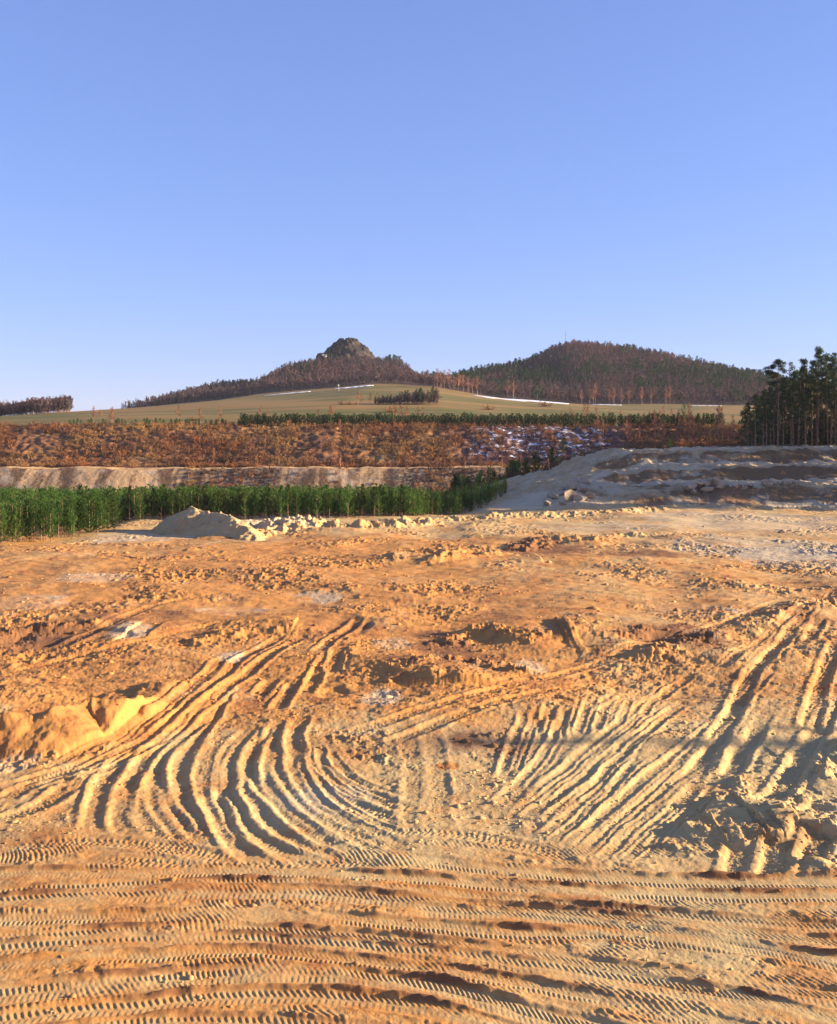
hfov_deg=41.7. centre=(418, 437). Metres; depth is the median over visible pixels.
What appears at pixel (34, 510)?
young pine
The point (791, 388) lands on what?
tall pine
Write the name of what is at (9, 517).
young pine
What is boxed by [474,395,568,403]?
snow patch
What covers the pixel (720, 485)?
boulder
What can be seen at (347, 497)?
young pine
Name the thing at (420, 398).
copse
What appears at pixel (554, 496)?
boulder
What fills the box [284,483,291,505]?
young pine
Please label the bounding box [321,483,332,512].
young pine
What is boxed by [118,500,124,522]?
young pine
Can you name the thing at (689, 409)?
birch
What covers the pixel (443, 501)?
young pine
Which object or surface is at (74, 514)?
young pine
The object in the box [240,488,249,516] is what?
young pine
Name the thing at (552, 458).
tree
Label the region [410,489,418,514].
young pine
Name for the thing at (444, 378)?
birch
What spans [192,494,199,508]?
young pine
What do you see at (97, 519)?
young pine
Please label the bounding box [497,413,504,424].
rim conifer
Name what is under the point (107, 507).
young pine
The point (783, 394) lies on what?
tall pine
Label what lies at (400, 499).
young pine
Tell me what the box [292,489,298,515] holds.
young pine
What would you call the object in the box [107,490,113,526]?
young pine
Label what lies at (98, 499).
young pine
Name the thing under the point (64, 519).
young pine
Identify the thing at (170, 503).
young pine
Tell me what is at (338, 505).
young pine
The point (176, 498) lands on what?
young pine
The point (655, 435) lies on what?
birch
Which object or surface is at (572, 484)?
boulder
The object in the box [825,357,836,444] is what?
tall pine
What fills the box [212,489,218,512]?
young pine
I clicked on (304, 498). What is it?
young pine
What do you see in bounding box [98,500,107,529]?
young pine
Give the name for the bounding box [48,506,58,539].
young pine
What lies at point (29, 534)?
young pine
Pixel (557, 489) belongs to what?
boulder
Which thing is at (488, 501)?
young pine
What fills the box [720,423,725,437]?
birch
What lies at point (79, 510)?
young pine
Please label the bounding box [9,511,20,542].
young pine
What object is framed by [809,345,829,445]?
tall pine
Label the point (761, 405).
tall pine
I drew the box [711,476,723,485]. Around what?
boulder
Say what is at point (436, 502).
young pine
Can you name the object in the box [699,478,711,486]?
boulder
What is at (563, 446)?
tree
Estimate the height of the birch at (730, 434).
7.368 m
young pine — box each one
[0,503,9,543]
[1,503,6,542]
[4,498,18,540]
[5,504,14,541]
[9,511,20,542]
[17,499,34,536]
[17,505,25,541]
[24,511,34,541]
[26,503,35,541]
[28,498,39,539]
[37,503,44,540]
[38,505,50,541]
[43,503,49,539]
[44,505,58,541]
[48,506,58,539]
[54,500,62,537]
[61,508,68,537]
[64,496,72,534]
[65,504,77,538]
[66,498,79,531]
[70,503,77,536]
[75,499,83,532]
[76,484,84,495]
[80,493,98,535]
[80,495,86,531]
[80,498,95,533]
[82,485,90,500]
[84,496,99,532]
[89,491,98,512]
[92,504,102,533]
[93,502,99,532]
[95,497,103,526]
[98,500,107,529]
[102,497,110,528]
[104,500,114,529]
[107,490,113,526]
[109,498,116,523]
[109,499,119,528]
[116,498,121,519]
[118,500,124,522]
[120,487,133,520]
[124,490,133,520]
[125,485,133,520]
[134,491,146,519]
[135,495,146,516]
[142,488,149,517]
[147,487,158,518]
[150,490,157,516]
[157,484,168,517]
[157,486,165,519]
[161,490,168,515]
[166,492,176,515]
[169,495,175,515]
[174,487,183,513]
[174,489,180,507]
[180,487,187,507]
[186,486,194,508]
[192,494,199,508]
[194,485,204,510]
[200,485,208,510]
[205,484,210,508]
[210,494,214,508]
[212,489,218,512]
[214,489,225,513]
[221,489,225,512]
[221,492,229,514]
[227,487,235,515]
[233,494,239,518]
[235,488,242,519]
[239,493,247,519]
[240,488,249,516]
[245,487,255,518]
[249,486,261,517]
[249,492,256,517]
[250,493,258,516]
[258,489,264,513]
[262,487,271,518]
[263,483,275,513]
[276,485,286,517]
[276,492,284,515]
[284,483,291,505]
[285,489,293,515]
[287,492,294,516]
[291,486,301,514]
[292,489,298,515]
[297,489,302,515]
[301,493,308,512]
[303,485,313,514]
[303,488,310,514]
[310,484,322,515]
[311,492,318,514]
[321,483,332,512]
[321,491,326,517]
[326,492,332,517]
[330,486,342,515]
[335,493,344,515]
[336,490,344,517]
[342,484,352,514]
[349,492,359,515]
[354,494,361,514]
[359,483,367,504]
[367,488,376,515]
[371,483,379,515]
[371,486,377,515]
[374,491,384,516]
[377,484,385,511]
[381,483,389,515]
[384,486,395,514]
[388,489,395,514]
[396,484,406,511]
[401,485,408,511]
[403,486,416,514]
[406,489,414,512]
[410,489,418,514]
[414,489,423,513]
[415,494,422,515]
[420,492,425,512]
[421,487,429,514]
[423,493,429,515]
[427,496,432,513]
[434,494,440,514]
[436,491,444,514]
[442,492,446,507]
[445,492,455,514]
[446,498,449,509]
[454,495,459,514]
[458,496,463,513]
[462,494,466,506]
[482,486,488,504]
[486,487,491,502]
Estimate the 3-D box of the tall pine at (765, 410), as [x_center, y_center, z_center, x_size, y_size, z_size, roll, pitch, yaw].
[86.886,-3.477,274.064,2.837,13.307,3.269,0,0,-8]
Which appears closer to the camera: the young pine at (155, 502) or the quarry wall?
the young pine at (155, 502)
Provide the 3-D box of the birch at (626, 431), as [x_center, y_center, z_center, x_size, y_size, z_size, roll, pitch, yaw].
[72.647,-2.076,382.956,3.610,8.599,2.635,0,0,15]
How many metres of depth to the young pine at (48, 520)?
141.04 m
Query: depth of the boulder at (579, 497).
201.44 m
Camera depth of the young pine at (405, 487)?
185.02 m
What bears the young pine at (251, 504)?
on the ground
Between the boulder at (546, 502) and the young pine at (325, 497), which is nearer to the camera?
the young pine at (325, 497)
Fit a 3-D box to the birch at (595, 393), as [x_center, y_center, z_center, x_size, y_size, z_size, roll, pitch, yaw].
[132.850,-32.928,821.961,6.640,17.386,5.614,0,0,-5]
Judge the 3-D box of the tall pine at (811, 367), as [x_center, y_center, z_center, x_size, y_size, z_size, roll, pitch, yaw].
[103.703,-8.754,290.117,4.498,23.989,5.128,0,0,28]
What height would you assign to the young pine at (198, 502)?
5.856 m
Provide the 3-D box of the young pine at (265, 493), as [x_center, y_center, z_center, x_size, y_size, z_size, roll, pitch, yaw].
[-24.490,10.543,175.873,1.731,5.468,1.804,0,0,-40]
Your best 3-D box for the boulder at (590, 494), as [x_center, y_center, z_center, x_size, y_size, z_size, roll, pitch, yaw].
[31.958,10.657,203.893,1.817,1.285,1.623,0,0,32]
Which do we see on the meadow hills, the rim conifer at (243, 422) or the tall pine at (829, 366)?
the rim conifer at (243, 422)
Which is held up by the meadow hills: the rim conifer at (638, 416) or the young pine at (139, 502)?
the rim conifer at (638, 416)
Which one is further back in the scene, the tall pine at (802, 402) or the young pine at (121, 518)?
the tall pine at (802, 402)
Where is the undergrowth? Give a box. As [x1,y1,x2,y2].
[0,419,761,493]
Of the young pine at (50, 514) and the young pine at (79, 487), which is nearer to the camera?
the young pine at (50, 514)
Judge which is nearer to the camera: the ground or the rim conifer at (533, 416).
the ground
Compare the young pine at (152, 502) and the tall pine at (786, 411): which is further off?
the tall pine at (786, 411)
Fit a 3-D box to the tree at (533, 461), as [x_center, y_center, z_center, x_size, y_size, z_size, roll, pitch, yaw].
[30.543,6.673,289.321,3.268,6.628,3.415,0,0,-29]
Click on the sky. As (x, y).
(193, 193)
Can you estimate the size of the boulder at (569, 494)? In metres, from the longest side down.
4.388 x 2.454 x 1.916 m
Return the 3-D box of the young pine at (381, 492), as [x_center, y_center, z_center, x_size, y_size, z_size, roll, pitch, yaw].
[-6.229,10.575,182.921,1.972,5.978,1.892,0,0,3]
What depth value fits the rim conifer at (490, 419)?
403.19 m
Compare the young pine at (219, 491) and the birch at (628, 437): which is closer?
the young pine at (219, 491)
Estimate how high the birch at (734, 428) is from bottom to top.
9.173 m
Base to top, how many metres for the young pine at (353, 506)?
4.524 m
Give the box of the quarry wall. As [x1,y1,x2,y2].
[0,425,834,494]
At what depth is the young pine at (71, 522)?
142.03 m
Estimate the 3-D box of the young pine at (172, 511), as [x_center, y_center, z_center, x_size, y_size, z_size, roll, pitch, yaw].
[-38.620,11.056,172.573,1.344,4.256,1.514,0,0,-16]
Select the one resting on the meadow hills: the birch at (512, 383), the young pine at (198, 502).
the birch at (512, 383)
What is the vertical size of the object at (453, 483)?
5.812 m
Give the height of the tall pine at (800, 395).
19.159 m
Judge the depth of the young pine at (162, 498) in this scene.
172.97 m
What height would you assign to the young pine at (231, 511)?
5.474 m
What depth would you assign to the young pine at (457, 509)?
199.33 m
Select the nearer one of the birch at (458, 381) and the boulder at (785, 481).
the boulder at (785, 481)
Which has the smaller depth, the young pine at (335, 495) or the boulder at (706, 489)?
the young pine at (335, 495)
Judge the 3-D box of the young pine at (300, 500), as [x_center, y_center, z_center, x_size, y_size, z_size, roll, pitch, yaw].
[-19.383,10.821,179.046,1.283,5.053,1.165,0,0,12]
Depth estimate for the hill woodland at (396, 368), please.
919.38 m
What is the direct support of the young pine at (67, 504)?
on the ground
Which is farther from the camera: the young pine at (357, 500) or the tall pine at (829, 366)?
the tall pine at (829, 366)
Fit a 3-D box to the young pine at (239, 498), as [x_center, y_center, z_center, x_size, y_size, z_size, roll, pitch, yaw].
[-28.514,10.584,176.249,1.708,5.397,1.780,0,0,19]
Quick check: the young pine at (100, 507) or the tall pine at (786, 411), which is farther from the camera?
the tall pine at (786, 411)
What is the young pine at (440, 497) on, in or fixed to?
on the ground
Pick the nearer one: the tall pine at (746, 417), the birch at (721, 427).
the tall pine at (746, 417)
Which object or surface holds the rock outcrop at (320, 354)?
on the meadow hills
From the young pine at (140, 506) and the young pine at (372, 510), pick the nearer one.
the young pine at (140, 506)
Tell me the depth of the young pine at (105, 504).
154.46 m
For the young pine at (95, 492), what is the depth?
152.53 m
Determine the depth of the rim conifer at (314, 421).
402.51 m
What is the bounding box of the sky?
[0,0,836,415]
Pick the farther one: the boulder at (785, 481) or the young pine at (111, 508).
the boulder at (785, 481)
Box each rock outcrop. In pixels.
[316,352,324,365]
[324,337,376,366]
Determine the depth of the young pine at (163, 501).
176.01 m
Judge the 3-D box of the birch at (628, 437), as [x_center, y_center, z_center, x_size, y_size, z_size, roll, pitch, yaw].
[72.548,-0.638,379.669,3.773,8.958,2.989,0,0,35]
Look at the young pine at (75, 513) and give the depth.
144.64 m
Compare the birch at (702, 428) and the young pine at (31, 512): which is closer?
the young pine at (31, 512)
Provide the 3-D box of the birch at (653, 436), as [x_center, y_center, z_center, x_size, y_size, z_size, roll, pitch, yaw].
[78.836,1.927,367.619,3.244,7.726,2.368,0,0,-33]
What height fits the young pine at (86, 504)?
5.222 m
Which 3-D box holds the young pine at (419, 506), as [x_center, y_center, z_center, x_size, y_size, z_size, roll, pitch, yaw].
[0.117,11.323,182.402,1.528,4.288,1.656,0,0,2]
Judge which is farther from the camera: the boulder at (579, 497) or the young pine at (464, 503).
the young pine at (464, 503)
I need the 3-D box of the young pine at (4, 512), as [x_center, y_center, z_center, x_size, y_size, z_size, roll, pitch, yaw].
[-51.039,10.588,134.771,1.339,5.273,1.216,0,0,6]
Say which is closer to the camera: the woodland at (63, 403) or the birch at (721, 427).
the birch at (721, 427)
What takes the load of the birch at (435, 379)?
on the meadow hills
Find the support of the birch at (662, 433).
on the quarry wall
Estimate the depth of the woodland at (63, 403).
566.13 m
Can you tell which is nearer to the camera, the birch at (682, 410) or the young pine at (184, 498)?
the young pine at (184, 498)
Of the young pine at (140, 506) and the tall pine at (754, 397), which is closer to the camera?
the young pine at (140, 506)
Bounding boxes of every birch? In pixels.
[433,368,438,381]
[442,370,446,388]
[447,369,451,383]
[455,372,460,391]
[470,451,473,468]
[511,381,516,398]
[594,383,600,403]
[601,420,606,436]
[623,421,631,435]
[623,423,633,446]
[650,432,657,445]
[651,428,659,447]
[660,421,665,442]
[679,403,687,418]
[680,420,688,438]
[686,402,692,419]
[699,424,704,437]
[714,405,722,422]
[717,419,725,439]
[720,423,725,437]
[728,425,733,438]
[731,420,739,435]
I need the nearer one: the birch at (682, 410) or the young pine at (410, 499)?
the young pine at (410, 499)
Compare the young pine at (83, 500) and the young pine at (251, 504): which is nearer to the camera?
the young pine at (83, 500)
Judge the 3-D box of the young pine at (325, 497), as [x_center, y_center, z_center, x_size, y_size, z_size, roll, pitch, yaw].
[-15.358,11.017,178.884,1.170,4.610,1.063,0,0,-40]
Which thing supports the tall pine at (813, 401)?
on the ground
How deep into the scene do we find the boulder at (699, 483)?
207.83 m
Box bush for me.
[481,404,495,409]
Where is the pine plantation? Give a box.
[0,475,507,539]
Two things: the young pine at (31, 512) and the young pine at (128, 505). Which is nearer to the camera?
the young pine at (31, 512)
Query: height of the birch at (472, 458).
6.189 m
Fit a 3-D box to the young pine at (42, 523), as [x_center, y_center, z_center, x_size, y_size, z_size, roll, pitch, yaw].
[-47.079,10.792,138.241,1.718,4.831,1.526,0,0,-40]
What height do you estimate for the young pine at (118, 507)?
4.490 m
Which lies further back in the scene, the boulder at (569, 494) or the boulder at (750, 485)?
the boulder at (750, 485)
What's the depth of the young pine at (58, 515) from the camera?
143.08 m
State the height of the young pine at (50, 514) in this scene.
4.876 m
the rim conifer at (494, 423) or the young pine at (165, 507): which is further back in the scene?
the rim conifer at (494, 423)
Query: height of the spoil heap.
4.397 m
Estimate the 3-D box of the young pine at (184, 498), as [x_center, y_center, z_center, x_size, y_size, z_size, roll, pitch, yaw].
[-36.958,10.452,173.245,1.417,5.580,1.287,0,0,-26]
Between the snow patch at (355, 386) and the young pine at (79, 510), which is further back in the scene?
the snow patch at (355, 386)
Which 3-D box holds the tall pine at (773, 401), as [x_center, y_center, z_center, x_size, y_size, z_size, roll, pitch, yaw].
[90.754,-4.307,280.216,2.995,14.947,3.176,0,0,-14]
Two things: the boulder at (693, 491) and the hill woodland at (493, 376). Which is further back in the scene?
the hill woodland at (493, 376)
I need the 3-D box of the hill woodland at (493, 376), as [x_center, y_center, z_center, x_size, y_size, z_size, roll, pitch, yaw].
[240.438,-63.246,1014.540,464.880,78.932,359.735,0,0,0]
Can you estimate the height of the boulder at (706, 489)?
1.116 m
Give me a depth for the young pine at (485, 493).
216.17 m
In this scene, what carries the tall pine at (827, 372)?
on the ground
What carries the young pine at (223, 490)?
on the ground
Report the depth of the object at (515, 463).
298.46 m
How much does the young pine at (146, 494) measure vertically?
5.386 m
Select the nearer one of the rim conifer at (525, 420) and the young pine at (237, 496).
the young pine at (237, 496)
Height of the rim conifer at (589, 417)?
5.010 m
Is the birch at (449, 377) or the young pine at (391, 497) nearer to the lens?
the young pine at (391, 497)
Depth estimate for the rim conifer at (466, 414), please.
403.28 m
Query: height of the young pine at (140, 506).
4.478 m
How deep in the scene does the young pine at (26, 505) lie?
139.05 m
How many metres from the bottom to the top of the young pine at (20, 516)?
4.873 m
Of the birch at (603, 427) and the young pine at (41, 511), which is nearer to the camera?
the young pine at (41, 511)
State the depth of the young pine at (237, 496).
177.37 m
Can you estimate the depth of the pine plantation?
188.11 m
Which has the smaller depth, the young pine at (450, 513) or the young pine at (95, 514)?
the young pine at (95, 514)
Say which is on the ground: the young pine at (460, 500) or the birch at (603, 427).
the young pine at (460, 500)
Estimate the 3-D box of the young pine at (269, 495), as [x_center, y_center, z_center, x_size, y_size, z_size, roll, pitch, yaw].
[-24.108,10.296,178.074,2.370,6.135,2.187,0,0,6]
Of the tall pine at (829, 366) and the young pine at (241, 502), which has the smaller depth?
the young pine at (241, 502)
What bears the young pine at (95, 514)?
on the ground
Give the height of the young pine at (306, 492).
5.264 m
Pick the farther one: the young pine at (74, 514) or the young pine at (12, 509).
the young pine at (74, 514)
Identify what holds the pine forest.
on the quarry wall
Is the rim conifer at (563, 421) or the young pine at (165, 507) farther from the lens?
the rim conifer at (563, 421)
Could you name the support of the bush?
on the meadow hills
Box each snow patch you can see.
[335,385,373,388]
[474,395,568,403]
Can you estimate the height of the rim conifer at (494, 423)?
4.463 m
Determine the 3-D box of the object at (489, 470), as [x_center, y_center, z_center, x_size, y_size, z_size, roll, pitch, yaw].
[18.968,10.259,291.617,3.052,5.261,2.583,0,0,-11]
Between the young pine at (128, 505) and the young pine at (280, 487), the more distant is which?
the young pine at (280, 487)
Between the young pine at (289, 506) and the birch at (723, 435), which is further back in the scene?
the birch at (723, 435)
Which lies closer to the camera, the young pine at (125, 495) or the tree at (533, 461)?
the young pine at (125, 495)
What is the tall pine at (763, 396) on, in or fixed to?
on the ground
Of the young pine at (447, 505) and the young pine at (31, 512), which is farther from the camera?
the young pine at (447, 505)
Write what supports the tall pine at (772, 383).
on the ground
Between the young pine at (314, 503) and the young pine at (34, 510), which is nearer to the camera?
the young pine at (34, 510)
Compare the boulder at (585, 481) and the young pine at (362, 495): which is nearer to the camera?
the young pine at (362, 495)
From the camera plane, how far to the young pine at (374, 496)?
181.19 m
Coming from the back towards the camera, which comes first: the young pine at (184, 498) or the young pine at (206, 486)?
the young pine at (206, 486)
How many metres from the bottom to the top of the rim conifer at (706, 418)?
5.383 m
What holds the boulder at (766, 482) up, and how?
on the ground
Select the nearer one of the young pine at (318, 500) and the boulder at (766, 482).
the young pine at (318, 500)
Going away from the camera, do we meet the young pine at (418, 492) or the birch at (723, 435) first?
the young pine at (418, 492)
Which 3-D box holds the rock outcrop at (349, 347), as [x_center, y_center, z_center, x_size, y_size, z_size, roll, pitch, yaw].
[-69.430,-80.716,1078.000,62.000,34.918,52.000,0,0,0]
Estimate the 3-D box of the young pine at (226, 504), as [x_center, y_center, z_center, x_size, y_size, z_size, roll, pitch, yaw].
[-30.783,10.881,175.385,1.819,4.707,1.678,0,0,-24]
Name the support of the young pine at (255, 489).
on the ground
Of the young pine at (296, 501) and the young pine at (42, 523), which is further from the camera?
the young pine at (296, 501)
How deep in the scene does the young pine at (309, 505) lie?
177.82 m
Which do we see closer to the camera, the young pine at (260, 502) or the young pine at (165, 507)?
the young pine at (165, 507)
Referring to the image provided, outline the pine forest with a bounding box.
[733,361,836,445]
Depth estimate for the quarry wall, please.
372.62 m
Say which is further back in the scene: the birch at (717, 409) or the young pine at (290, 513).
the birch at (717, 409)
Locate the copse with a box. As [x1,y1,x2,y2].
[374,386,440,404]
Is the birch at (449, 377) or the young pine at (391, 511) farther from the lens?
the birch at (449, 377)
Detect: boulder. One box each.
[543,500,551,504]
[550,493,558,498]
[554,487,564,491]
[559,500,566,504]
[564,489,576,501]
[567,480,579,489]
[573,495,587,500]
[576,478,590,484]
[576,483,591,492]
[585,491,594,497]
[682,481,696,490]
[690,488,696,493]
[694,481,703,486]
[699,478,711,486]
[700,487,713,491]
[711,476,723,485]
[717,483,723,488]
[744,483,753,487]
[760,479,772,486]
[781,478,791,485]
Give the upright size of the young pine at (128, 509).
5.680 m
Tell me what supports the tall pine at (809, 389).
on the ground
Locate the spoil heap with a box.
[148,506,266,540]
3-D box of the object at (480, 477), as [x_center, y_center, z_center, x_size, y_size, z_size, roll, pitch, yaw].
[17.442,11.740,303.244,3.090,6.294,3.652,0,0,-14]
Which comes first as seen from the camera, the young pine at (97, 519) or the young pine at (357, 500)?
the young pine at (97, 519)
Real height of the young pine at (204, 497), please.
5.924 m
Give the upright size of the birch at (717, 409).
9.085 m
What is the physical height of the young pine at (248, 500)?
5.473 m
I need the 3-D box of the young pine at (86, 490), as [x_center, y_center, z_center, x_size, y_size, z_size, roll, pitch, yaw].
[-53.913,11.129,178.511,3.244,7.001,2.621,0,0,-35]
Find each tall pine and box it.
[744,402,752,427]
[749,393,762,445]
[757,397,762,439]
[759,389,768,445]
[761,358,793,446]
[762,397,772,445]
[768,392,780,445]
[774,382,789,445]
[780,380,792,445]
[785,371,800,445]
[786,384,796,445]
[792,374,806,446]
[795,368,808,441]
[797,358,816,444]
[802,359,817,427]
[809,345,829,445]
[809,367,825,445]
[817,352,831,423]
[818,369,836,445]
[823,352,836,444]
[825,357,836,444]
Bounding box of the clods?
[0,506,836,1019]
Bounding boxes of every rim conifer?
[241,413,246,424]
[279,413,284,423]
[311,413,317,424]
[463,413,469,423]
[487,414,492,425]
[491,415,497,425]
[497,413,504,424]
[522,414,527,425]
[532,413,536,424]
[561,414,567,425]
[587,414,592,425]
[635,413,640,423]
[704,413,710,424]
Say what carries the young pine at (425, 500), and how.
on the ground
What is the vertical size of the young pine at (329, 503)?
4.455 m
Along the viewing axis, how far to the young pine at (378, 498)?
180.03 m
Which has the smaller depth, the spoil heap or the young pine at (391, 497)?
the spoil heap
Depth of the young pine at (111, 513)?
150.97 m
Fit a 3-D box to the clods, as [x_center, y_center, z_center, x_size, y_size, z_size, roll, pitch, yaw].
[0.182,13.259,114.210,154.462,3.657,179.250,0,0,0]
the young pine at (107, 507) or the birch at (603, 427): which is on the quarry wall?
the birch at (603, 427)
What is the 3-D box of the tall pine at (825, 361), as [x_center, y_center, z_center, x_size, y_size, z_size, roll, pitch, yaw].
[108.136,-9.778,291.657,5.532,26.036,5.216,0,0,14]
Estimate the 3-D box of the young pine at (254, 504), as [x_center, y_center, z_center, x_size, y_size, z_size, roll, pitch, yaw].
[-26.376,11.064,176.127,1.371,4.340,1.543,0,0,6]
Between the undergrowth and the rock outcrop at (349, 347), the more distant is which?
the rock outcrop at (349, 347)
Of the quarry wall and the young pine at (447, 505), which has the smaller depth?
the young pine at (447, 505)
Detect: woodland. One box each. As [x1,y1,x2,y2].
[0,394,73,415]
[121,353,443,408]
[431,338,823,404]
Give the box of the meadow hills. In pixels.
[0,350,833,426]
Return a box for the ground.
[0,444,836,1023]
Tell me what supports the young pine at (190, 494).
on the ground
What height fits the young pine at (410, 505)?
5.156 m
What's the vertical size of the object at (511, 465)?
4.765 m
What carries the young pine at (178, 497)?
on the ground
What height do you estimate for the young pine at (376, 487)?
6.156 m
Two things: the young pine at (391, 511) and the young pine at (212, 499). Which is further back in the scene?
the young pine at (391, 511)
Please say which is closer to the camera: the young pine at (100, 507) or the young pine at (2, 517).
the young pine at (2, 517)
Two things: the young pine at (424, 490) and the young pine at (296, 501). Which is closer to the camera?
the young pine at (296, 501)
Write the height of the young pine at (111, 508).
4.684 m
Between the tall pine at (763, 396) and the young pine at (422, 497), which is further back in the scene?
the tall pine at (763, 396)
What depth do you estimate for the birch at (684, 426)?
379.20 m
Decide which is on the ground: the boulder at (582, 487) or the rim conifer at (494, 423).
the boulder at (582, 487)
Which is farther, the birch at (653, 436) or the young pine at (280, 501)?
the birch at (653, 436)
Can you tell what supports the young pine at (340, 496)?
on the ground
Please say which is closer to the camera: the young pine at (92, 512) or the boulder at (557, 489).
the young pine at (92, 512)
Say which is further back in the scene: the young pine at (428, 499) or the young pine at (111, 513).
the young pine at (428, 499)
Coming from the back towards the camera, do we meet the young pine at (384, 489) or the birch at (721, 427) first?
the birch at (721, 427)

